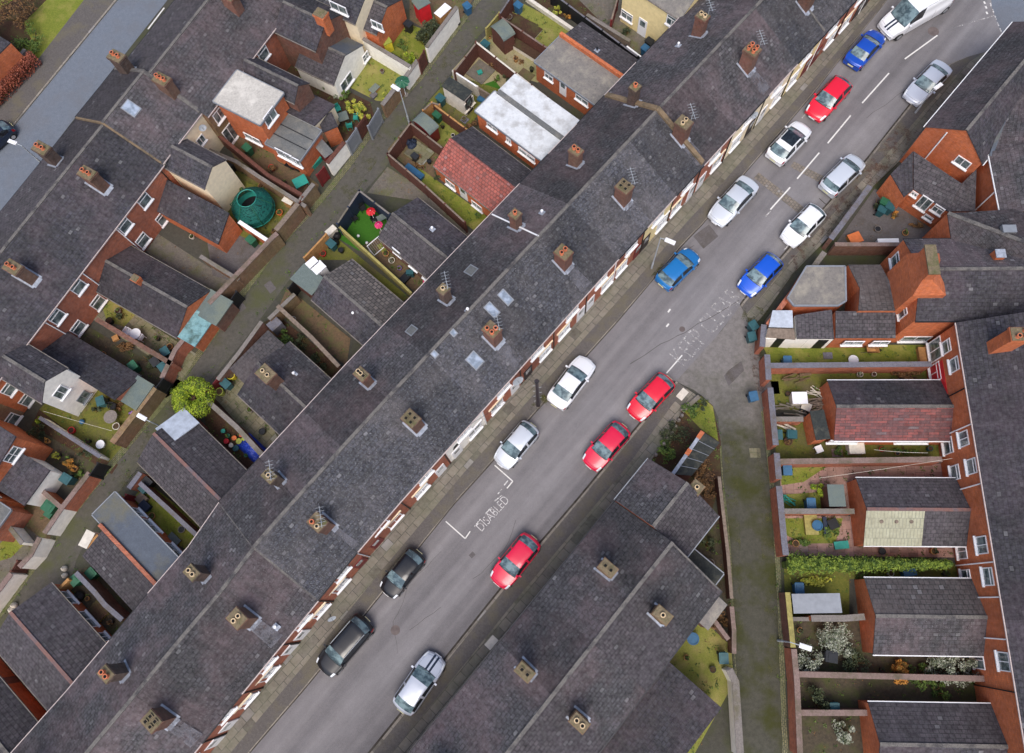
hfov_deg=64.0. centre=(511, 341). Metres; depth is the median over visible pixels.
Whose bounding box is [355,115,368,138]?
yard gate
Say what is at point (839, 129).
road marking
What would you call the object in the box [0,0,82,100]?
grass verge
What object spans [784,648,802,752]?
garden wall
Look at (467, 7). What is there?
wheelie bin
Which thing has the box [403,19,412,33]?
wheelie bin
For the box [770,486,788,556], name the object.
garden wall
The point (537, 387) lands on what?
telegraph pole
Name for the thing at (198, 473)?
terraced house
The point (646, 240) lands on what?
front door
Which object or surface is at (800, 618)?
garden wall
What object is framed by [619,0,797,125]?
terraced house
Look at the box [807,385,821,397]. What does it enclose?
pipe pile
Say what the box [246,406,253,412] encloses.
plant pot
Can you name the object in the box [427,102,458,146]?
yard lawn
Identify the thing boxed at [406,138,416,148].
refuse sacks
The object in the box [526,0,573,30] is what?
garden wall
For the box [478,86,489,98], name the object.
wooden fence
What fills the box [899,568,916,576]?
tub
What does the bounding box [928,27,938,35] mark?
manhole cover
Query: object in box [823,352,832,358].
flagstone
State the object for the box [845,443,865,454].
chest
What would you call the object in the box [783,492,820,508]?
yard lawn
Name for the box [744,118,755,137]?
front door
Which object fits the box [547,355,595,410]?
parked car
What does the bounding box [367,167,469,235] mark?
yard concrete
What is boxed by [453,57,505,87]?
yard gravel
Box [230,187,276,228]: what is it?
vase
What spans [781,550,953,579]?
ivy hedge
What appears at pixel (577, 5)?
yard soil
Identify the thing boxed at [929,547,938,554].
plant pot
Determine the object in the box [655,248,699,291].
parked car
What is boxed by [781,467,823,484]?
yard lawn
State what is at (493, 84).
yard lawn
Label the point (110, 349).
yard paving
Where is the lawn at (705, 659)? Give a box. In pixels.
[670,625,732,752]
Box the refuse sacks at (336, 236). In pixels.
[332,232,340,245]
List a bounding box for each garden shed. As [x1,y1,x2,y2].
[290,263,322,297]
[315,139,332,161]
[411,0,432,23]
[412,112,440,141]
[490,19,514,54]
[820,484,845,508]
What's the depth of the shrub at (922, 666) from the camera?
52.22 m
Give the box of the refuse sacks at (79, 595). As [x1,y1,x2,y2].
[74,590,84,600]
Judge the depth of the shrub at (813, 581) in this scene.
54.55 m
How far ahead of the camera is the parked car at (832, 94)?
64.73 m
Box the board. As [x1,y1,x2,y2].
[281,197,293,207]
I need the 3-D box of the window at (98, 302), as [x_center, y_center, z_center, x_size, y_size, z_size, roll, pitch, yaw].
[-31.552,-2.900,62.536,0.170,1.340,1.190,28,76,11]
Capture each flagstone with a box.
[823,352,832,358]
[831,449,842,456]
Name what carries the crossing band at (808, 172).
on the road at (351, 708)
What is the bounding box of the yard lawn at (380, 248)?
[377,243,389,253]
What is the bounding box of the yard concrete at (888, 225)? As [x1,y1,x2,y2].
[837,189,931,241]
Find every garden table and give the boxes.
[104,410,118,422]
[130,328,141,338]
[337,111,349,125]
[376,214,386,220]
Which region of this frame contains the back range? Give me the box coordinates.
[876,151,976,227]
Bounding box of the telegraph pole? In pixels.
[459,355,541,430]
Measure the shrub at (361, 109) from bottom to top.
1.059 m
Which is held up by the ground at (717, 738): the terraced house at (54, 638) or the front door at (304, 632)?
the terraced house at (54, 638)
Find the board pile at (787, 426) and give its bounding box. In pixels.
[777,424,795,429]
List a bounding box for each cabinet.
[325,225,337,238]
[789,392,807,405]
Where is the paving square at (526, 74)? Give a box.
[518,68,534,81]
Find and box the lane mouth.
[677,305,756,393]
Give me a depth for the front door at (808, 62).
65.66 m
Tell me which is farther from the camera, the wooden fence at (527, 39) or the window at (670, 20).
the wooden fence at (527, 39)
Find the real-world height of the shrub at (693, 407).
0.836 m
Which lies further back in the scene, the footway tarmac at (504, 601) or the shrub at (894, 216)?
the shrub at (894, 216)
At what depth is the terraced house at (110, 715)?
48.47 m
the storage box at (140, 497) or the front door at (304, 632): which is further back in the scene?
the storage box at (140, 497)
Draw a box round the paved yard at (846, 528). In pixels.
[785,516,954,557]
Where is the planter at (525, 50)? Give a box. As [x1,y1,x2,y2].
[513,38,540,61]
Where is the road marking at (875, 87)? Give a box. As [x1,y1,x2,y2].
[862,73,889,102]
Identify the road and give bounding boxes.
[0,0,166,210]
[251,0,911,752]
[991,0,1023,32]
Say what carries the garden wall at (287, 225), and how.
on the ground at (717, 738)
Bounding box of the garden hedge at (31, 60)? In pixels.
[0,51,41,104]
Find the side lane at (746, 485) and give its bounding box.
[694,352,781,752]
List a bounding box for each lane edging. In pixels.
[0,0,480,617]
[720,445,736,675]
[761,411,787,752]
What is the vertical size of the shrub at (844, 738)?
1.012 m
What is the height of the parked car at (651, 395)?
1.620 m
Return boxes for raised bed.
[87,600,109,622]
[511,14,542,38]
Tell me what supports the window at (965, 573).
in the terraced house at (999, 586)
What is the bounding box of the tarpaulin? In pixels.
[237,433,265,461]
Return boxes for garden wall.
[0,572,27,612]
[1,48,27,97]
[8,526,33,545]
[17,537,55,568]
[39,416,108,460]
[41,490,63,507]
[43,507,75,535]
[58,578,73,589]
[60,471,101,511]
[74,571,129,621]
[95,317,181,371]
[110,387,166,447]
[127,471,150,491]
[138,481,198,536]
[160,339,193,383]
[199,255,245,287]
[206,399,263,455]
[207,232,285,304]
[209,148,311,216]
[216,321,268,381]
[218,135,302,199]
[238,220,267,242]
[267,293,300,321]
[274,202,305,240]
[276,304,341,368]
[299,183,320,208]
[325,141,350,175]
[338,226,411,295]
[362,37,410,75]
[380,84,404,117]
[404,59,420,89]
[425,6,459,62]
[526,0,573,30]
[586,13,630,46]
[681,395,700,412]
[713,620,729,640]
[714,476,732,598]
[722,666,743,752]
[725,606,735,653]
[754,324,766,354]
[759,354,771,386]
[762,388,778,449]
[766,284,794,326]
[768,453,781,482]
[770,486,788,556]
[771,361,931,373]
[776,417,803,424]
[778,592,795,646]
[780,456,941,467]
[784,509,854,515]
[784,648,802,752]
[793,617,808,620]
[799,671,984,681]
[801,708,867,715]
[803,613,864,621]
[812,251,826,264]
[822,185,872,249]
[827,242,900,254]
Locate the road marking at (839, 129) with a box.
[827,115,850,142]
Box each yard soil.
[32,410,117,473]
[203,392,253,468]
[263,320,341,377]
[287,66,373,142]
[508,13,537,25]
[534,0,597,18]
[695,520,730,605]
[786,621,976,752]
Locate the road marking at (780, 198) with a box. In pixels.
[770,187,789,209]
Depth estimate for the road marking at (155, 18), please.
71.54 m
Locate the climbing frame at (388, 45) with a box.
[383,37,393,52]
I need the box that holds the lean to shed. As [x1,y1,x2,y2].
[672,430,719,479]
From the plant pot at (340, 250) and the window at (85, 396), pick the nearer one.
the window at (85, 396)
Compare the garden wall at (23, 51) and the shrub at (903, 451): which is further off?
the garden wall at (23, 51)
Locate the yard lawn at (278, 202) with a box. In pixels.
[228,170,289,244]
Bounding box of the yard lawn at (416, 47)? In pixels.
[392,26,428,63]
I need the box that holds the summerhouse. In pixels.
[441,77,475,115]
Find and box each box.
[135,492,149,502]
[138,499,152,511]
[266,317,285,335]
[405,163,424,180]
[406,270,414,276]
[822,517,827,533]
[916,347,927,360]
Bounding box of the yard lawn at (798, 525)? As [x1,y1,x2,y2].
[785,518,842,542]
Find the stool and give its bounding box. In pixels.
[813,445,823,453]
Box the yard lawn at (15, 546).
[0,540,22,560]
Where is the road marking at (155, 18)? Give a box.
[148,8,163,28]
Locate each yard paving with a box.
[0,527,39,583]
[0,657,30,692]
[24,504,50,538]
[31,429,95,488]
[68,567,131,635]
[80,327,182,396]
[94,309,196,377]
[146,234,227,291]
[207,236,260,279]
[231,137,318,192]
[363,239,422,291]
[387,126,438,180]
[410,0,471,27]
[429,75,498,128]
[580,0,645,53]
[770,369,927,409]
[775,417,939,458]
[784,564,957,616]
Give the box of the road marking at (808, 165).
[797,152,819,178]
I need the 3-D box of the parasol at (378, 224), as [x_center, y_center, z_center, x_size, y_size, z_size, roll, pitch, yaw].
[-10.213,-8.738,63.463,0.680,1.600,0.647,-1,72,2]
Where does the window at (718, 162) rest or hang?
in the terraced house at (577, 75)
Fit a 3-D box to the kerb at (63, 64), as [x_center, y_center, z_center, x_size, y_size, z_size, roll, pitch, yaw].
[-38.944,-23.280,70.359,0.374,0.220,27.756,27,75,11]
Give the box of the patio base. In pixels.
[466,59,494,84]
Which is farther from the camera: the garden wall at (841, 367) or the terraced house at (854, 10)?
the terraced house at (854, 10)
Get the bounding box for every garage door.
[345,127,362,155]
[367,107,383,140]
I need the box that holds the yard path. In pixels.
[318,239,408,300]
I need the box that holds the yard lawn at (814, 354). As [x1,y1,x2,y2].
[764,345,924,362]
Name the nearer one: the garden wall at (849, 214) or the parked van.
the garden wall at (849, 214)
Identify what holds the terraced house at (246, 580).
on the ground at (717, 738)
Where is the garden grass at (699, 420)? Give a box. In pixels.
[685,397,717,439]
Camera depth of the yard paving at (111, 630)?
56.56 m
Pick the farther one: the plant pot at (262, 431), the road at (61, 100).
the road at (61, 100)
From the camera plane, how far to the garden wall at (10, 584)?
56.23 m
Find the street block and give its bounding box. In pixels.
[923,92,1023,259]
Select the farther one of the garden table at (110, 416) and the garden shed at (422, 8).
the garden shed at (422, 8)
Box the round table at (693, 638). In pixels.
[687,632,698,644]
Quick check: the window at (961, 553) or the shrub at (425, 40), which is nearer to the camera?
the window at (961, 553)
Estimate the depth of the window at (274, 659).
51.84 m
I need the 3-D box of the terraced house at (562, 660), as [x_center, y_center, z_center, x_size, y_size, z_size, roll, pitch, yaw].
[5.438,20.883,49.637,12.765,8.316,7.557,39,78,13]
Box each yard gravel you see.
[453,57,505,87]
[479,36,547,82]
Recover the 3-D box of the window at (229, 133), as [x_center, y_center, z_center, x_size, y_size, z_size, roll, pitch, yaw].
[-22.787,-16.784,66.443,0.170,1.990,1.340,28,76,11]
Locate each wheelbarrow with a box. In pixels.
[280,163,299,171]
[861,345,881,352]
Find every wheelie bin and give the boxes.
[40,499,57,514]
[43,512,53,518]
[58,472,77,484]
[69,574,81,586]
[84,567,99,579]
[95,395,109,407]
[126,360,141,372]
[137,486,147,493]
[140,476,156,486]
[148,356,160,367]
[156,361,164,372]
[159,345,171,357]
[219,378,233,390]
[226,161,235,171]
[241,142,253,156]
[245,234,258,247]
[325,238,337,251]
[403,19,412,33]
[410,152,418,162]
[432,110,441,123]
[435,93,445,106]
[462,1,471,15]
[480,38,490,50]
[513,0,523,14]
[639,43,649,55]
[644,36,654,46]
[716,651,728,663]
[744,331,756,343]
[745,319,759,331]
[746,390,758,402]
[777,429,782,439]
[780,356,791,362]
[781,465,792,475]
[783,429,796,439]
[791,582,804,593]
[803,497,815,508]
[820,650,837,663]
[825,700,839,709]
[873,205,886,217]
[875,196,890,208]
[885,201,895,215]
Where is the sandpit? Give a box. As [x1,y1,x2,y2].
[311,157,322,168]
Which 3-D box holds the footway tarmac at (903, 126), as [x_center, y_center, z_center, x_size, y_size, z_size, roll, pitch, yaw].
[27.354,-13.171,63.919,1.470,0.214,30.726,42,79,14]
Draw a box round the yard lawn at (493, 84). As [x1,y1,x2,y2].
[485,81,499,88]
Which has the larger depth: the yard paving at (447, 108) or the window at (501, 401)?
the yard paving at (447, 108)
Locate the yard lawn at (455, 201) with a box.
[418,169,486,229]
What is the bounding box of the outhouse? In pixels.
[320,112,343,146]
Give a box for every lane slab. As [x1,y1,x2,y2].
[238,302,245,311]
[264,281,275,292]
[749,448,760,457]
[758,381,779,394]
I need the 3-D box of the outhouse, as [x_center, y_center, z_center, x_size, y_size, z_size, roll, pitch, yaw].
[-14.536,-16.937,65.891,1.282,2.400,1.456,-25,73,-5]
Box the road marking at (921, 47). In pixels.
[904,35,937,58]
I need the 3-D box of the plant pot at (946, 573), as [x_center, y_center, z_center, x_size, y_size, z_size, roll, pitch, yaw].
[28.731,15.358,54.253,0.410,0.793,0.464,-1,72,2]
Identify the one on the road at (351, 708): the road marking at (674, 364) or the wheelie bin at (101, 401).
the road marking at (674, 364)
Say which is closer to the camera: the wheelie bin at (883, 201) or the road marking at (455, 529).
the road marking at (455, 529)
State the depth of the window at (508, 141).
64.68 m
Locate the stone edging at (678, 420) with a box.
[654,413,683,456]
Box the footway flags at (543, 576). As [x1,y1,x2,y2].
[393,389,696,752]
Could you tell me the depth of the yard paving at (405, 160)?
66.04 m
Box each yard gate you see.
[9,559,28,572]
[88,462,111,479]
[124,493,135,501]
[154,378,173,393]
[205,377,221,397]
[230,290,244,307]
[287,282,300,295]
[315,166,330,186]
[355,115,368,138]
[417,49,427,74]
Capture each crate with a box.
[111,334,119,341]
[167,532,181,545]
[399,272,410,284]
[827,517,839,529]
[846,231,863,241]
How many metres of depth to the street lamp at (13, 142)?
64.81 m
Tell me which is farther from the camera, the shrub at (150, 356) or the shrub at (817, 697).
the shrub at (150, 356)
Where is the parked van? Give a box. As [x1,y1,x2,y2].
[877,0,953,40]
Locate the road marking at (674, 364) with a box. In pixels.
[666,355,682,372]
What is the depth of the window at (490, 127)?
64.91 m
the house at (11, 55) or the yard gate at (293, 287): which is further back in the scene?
the house at (11, 55)
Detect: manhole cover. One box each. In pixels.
[391,625,399,634]
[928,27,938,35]
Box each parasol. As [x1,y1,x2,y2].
[366,207,376,222]
[375,221,382,233]
[395,76,409,96]
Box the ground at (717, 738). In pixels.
[17,0,955,752]
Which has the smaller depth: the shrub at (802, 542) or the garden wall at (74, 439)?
the shrub at (802, 542)
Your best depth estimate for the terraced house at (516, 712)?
47.44 m
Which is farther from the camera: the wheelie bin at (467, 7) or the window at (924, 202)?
the wheelie bin at (467, 7)
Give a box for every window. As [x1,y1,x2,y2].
[0,383,17,398]
[3,446,25,464]
[4,412,23,425]
[18,394,34,408]
[48,308,68,326]
[52,385,71,401]
[61,589,79,604]
[69,320,88,337]
[70,279,89,297]
[76,390,93,405]
[79,609,100,627]
[89,294,108,312]
[99,630,110,641]
[117,217,134,235]
[132,507,148,517]
[135,232,152,250]
[137,192,154,210]
[143,518,163,533]
[155,213,168,228]
[166,541,182,555]
[196,133,207,146]
[212,107,225,126]
[219,706,238,725]
[222,123,239,144]
[238,691,260,709]
[243,132,263,147]
[257,45,271,61]
[259,664,280,682]
[260,655,278,674]
[263,106,279,129]
[274,147,295,164]
[289,156,303,169]
[295,613,313,631]
[312,603,331,620]
[328,0,349,17]
[332,578,351,594]
[334,566,352,584]
[340,71,355,92]
[362,50,370,64]
[370,19,384,32]
[375,520,390,537]
[388,513,404,529]
[392,247,401,259]
[414,483,430,499]
[418,469,434,486]
[445,178,456,192]
[457,426,472,443]
[464,103,471,113]
[468,423,482,440]
[469,95,475,108]
[471,200,482,213]
[486,122,497,134]
[491,398,504,416]
[497,382,511,400]
[505,137,511,146]
[517,146,535,164]
[530,345,544,362]
[539,344,552,362]
[543,71,553,84]
[558,323,570,341]
[565,305,579,323]
[574,93,588,108]
[594,273,608,291]
[600,275,613,294]
[615,259,627,278]
[619,9,632,25]
[624,240,638,257]
[651,210,664,229]
[655,213,668,234]
[664,14,675,26]
[669,198,682,218]
[680,179,693,196]
[708,149,720,166]
[709,153,723,174]
[728,134,741,153]
[741,112,754,130]
[769,88,783,109]
[770,82,782,99]
[785,71,799,91]
[800,48,813,66]
[823,29,837,50]
[825,440,857,444]
[826,21,838,38]
[838,13,852,34]
[840,341,864,346]
[854,0,862,7]
[868,341,890,346]
[888,251,899,269]
[893,442,928,444]
[896,307,907,321]
[896,336,932,342]
[909,191,918,198]
[912,194,933,213]
[921,213,933,223]
[925,335,940,362]
[927,361,941,378]
[928,204,945,217]
[939,338,951,356]
[940,436,953,456]
[946,355,959,374]
[947,464,960,479]
[951,155,971,171]
[955,429,969,448]
[955,547,967,560]
[958,569,970,577]
[963,457,977,476]
[971,656,985,669]
[972,535,988,555]
[979,567,994,586]
[994,650,1010,671]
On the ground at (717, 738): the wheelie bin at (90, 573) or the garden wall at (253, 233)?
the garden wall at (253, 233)
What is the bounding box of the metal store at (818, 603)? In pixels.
[791,593,841,613]
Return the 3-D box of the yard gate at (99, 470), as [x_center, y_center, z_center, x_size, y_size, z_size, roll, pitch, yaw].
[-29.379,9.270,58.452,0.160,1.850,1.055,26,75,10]
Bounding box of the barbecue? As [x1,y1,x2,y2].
[812,520,822,530]
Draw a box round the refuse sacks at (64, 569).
[60,566,67,578]
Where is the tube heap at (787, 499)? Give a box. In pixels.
[783,495,795,506]
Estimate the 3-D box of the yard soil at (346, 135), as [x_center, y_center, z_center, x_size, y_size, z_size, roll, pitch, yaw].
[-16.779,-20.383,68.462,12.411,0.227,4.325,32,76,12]
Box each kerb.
[12,0,116,126]
[248,0,886,752]
[370,381,677,752]
[741,56,968,306]
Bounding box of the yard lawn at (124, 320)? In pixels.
[103,300,134,326]
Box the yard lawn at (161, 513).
[136,487,199,548]
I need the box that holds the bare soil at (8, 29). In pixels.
[0,0,45,50]
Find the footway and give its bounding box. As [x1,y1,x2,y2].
[0,0,113,123]
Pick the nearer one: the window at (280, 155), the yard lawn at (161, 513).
the yard lawn at (161, 513)
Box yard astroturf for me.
[338,204,386,251]
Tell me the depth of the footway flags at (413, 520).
59.18 m
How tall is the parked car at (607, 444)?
1.584 m
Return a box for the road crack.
[630,300,738,363]
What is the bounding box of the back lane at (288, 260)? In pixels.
[0,0,513,627]
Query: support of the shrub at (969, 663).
on the yard soil at (888, 689)
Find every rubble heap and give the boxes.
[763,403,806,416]
[781,373,811,383]
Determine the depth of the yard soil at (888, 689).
52.61 m
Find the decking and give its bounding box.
[404,141,434,165]
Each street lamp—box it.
[7,139,40,162]
[136,413,158,425]
[390,84,409,123]
[651,237,675,268]
[777,639,811,650]
[914,82,942,113]
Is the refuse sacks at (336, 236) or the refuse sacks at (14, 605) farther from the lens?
the refuse sacks at (336, 236)
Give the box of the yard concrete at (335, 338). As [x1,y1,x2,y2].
[280,289,349,364]
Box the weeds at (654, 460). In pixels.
[0,0,974,752]
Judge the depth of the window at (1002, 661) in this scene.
49.11 m
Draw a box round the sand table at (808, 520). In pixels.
[803,515,818,534]
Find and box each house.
[0,37,25,94]
[0,201,154,410]
[0,260,96,415]
[0,333,34,425]
[0,404,62,507]
[0,501,32,541]
[0,582,111,752]
[0,658,45,752]
[9,159,239,351]
[31,119,241,252]
[67,640,227,752]
[75,69,244,211]
[82,523,263,743]
[91,491,300,694]
[106,30,339,175]
[136,423,369,621]
[150,0,370,98]
[155,408,410,554]
[182,502,333,644]
[221,0,406,69]
[230,330,450,506]
[311,259,522,421]
[346,324,486,461]
[377,197,589,346]
[405,248,555,382]
[408,742,424,752]
[417,691,512,752]
[433,126,647,280]
[458,642,607,752]
[474,90,676,251]
[490,183,618,311]
[496,74,703,219]
[498,594,720,752]
[534,31,735,191]
[538,546,684,690]
[566,22,768,158]
[577,501,726,640]
[614,458,723,584]
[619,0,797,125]
[710,0,825,95]
[764,238,1023,347]
[795,0,853,66]
[819,379,1023,461]
[835,0,865,37]
[847,477,1023,565]
[854,577,1023,679]
[858,673,1023,752]
[899,21,1023,182]
[923,312,1023,363]
[927,327,1023,404]
[941,445,1023,507]
[956,560,1023,619]
[1005,738,1023,752]
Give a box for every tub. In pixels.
[232,445,238,450]
[369,92,376,99]
[477,95,484,102]
[833,541,848,549]
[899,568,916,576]
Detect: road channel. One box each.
[250,3,884,752]
[368,381,675,752]
[740,104,910,304]
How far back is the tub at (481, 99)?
67.22 m
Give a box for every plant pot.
[44,437,50,443]
[54,451,61,457]
[68,427,75,433]
[70,465,78,471]
[83,438,91,442]
[96,440,105,448]
[105,317,113,324]
[106,619,113,625]
[112,423,120,429]
[114,307,121,313]
[148,512,155,518]
[153,336,160,340]
[178,526,184,532]
[216,388,224,395]
[228,372,236,379]
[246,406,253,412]
[259,428,265,434]
[276,209,282,215]
[338,247,343,253]
[383,250,388,256]
[388,257,394,263]
[513,55,518,62]
[684,655,689,660]
[710,666,715,672]
[784,438,792,444]
[792,540,798,546]
[796,627,803,633]
[848,355,858,361]
[857,371,862,376]
[874,226,880,231]
[878,548,885,554]
[886,570,893,575]
[902,228,908,235]
[926,446,932,450]
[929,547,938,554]
[941,570,950,576]
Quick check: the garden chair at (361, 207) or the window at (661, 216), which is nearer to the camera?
the window at (661, 216)
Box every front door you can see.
[204,735,225,750]
[218,718,238,733]
[281,643,298,655]
[293,629,310,640]
[353,557,367,568]
[370,537,383,548]
[434,464,446,476]
[451,445,462,458]
[459,188,467,200]
[465,95,472,114]
[510,385,519,394]
[524,364,532,380]
[559,82,566,96]
[576,305,584,322]
[586,294,594,311]
[633,243,640,259]
[637,17,647,37]
[640,233,650,251]
[686,183,695,201]
[695,171,706,191]
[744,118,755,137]
[755,104,767,125]
[799,55,812,77]
[809,45,822,66]
[851,0,864,20]
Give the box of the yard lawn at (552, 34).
[512,4,568,45]
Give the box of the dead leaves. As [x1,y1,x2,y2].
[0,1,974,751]
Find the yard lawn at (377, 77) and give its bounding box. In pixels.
[350,58,400,100]
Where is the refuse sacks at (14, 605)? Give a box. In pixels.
[7,602,17,611]
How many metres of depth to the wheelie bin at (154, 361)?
60.70 m
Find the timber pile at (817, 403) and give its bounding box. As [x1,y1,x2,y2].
[800,397,823,412]
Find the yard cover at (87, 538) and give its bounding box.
[78,530,99,548]
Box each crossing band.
[754,173,803,213]
[790,162,823,181]
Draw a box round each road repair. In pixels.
[693,225,717,248]
[724,361,743,385]
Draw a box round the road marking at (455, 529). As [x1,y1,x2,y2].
[446,521,464,538]
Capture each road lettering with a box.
[476,497,507,530]
[670,290,739,361]
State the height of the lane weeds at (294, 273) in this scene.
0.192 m
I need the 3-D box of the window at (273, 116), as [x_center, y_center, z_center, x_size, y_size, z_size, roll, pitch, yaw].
[-18.429,-17.121,62.671,0.170,1.290,1.440,28,76,11]
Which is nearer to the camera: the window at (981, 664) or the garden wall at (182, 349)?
the window at (981, 664)
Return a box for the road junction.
[911,0,1001,82]
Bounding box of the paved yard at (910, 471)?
[780,463,942,508]
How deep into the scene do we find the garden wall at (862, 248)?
60.63 m
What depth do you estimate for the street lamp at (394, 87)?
62.98 m
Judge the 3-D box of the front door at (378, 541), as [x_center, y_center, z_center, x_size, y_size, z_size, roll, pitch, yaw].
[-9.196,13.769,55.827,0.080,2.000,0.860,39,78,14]
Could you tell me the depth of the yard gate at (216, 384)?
59.92 m
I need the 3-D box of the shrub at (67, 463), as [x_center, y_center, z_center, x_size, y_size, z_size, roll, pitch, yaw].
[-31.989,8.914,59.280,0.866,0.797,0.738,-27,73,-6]
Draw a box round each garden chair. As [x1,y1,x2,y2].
[107,402,117,409]
[122,326,131,335]
[137,334,146,341]
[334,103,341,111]
[346,121,352,130]
[350,214,358,222]
[353,112,358,122]
[358,202,365,213]
[370,214,376,222]
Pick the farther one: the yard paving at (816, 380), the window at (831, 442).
the yard paving at (816, 380)
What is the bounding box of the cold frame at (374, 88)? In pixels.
[369,83,379,93]
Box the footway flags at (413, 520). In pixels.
[211,0,879,752]
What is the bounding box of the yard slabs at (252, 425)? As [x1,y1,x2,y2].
[215,378,276,448]
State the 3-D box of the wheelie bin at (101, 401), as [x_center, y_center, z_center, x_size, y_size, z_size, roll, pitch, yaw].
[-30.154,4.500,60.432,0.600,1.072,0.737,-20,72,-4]
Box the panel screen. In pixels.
[765,338,828,347]
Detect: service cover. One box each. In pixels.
[485,635,497,649]
[676,388,688,400]
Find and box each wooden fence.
[303,233,328,261]
[336,189,364,235]
[359,189,390,220]
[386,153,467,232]
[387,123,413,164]
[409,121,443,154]
[422,101,440,117]
[433,104,466,132]
[452,70,479,96]
[453,42,478,80]
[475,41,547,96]
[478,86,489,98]
[485,11,499,40]
[498,0,513,19]
[501,16,546,52]
[550,0,638,58]
[610,0,618,27]
[625,44,640,57]
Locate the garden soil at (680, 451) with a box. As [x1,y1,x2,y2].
[653,396,720,507]
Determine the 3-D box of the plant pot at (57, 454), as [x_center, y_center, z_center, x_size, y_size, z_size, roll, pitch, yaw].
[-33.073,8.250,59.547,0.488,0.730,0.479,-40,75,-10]
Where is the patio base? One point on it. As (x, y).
(488, 71)
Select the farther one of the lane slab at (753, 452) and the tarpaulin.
the tarpaulin
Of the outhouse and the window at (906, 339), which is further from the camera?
the outhouse
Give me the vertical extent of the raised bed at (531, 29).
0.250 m
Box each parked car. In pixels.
[0,120,16,148]
[316,613,374,677]
[380,547,425,598]
[393,650,445,715]
[490,532,540,589]
[494,420,539,469]
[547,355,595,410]
[582,420,630,471]
[626,372,675,421]
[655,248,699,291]
[707,175,758,227]
[737,252,783,297]
[765,121,811,166]
[780,203,825,248]
[805,75,852,122]
[818,154,865,198]
[843,29,885,71]
[902,59,952,106]
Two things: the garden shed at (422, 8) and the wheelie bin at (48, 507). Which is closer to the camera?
the wheelie bin at (48, 507)
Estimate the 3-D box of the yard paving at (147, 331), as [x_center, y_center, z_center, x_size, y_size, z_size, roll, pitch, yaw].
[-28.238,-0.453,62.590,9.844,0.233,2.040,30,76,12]
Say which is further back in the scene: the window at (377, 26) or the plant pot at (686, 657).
the window at (377, 26)
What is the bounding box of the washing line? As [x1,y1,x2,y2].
[823,458,951,477]
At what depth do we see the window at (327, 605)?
54.88 m
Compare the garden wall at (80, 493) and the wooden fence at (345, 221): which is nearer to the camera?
the garden wall at (80, 493)
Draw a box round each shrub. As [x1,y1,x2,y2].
[0,0,38,28]
[10,20,44,53]
[26,422,44,438]
[62,458,73,468]
[74,469,84,477]
[76,449,92,456]
[91,406,100,412]
[115,313,122,319]
[115,342,134,351]
[116,401,122,411]
[143,354,152,369]
[266,165,275,171]
[277,329,292,344]
[289,333,306,350]
[310,353,327,369]
[339,90,349,99]
[345,98,362,113]
[356,105,370,119]
[396,39,407,50]
[403,51,414,64]
[413,154,424,169]
[415,29,430,45]
[420,17,439,36]
[433,171,440,179]
[466,120,477,127]
[552,5,561,14]
[621,27,630,35]
[657,439,675,460]
[659,420,690,447]
[681,403,698,417]
[694,459,714,488]
[696,397,707,410]
[701,538,714,546]
[703,484,716,498]
[711,610,728,629]
[788,537,809,546]
[797,643,823,671]
[801,573,831,586]
[805,685,830,709]
[810,482,823,497]
[815,622,853,655]
[823,520,841,539]
[831,719,854,744]
[833,445,847,456]
[836,638,856,657]
[842,645,871,672]
[891,211,898,218]
[891,659,908,684]
[893,371,920,378]
[893,448,918,455]
[906,663,935,692]
[908,220,924,227]
[925,657,956,685]
[929,680,951,700]
[945,657,979,687]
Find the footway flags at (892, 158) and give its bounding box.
[746,51,986,321]
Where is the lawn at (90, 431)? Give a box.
[39,390,133,461]
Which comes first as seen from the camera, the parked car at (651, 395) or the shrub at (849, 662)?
the shrub at (849, 662)
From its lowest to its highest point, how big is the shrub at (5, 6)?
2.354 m
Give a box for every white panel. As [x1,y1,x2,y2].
[305,256,317,268]
[311,260,329,276]
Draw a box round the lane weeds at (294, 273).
[2,9,783,680]
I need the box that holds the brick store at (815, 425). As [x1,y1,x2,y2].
[803,410,829,444]
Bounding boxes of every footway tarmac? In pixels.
[231,0,885,752]
[374,383,686,752]
[742,52,983,313]
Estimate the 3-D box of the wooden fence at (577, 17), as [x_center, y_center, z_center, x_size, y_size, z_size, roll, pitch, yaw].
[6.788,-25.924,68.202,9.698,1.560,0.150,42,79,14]
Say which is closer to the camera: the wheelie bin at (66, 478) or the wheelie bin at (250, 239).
the wheelie bin at (66, 478)
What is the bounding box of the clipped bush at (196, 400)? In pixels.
[171,376,216,418]
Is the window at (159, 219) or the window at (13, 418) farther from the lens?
the window at (159, 219)

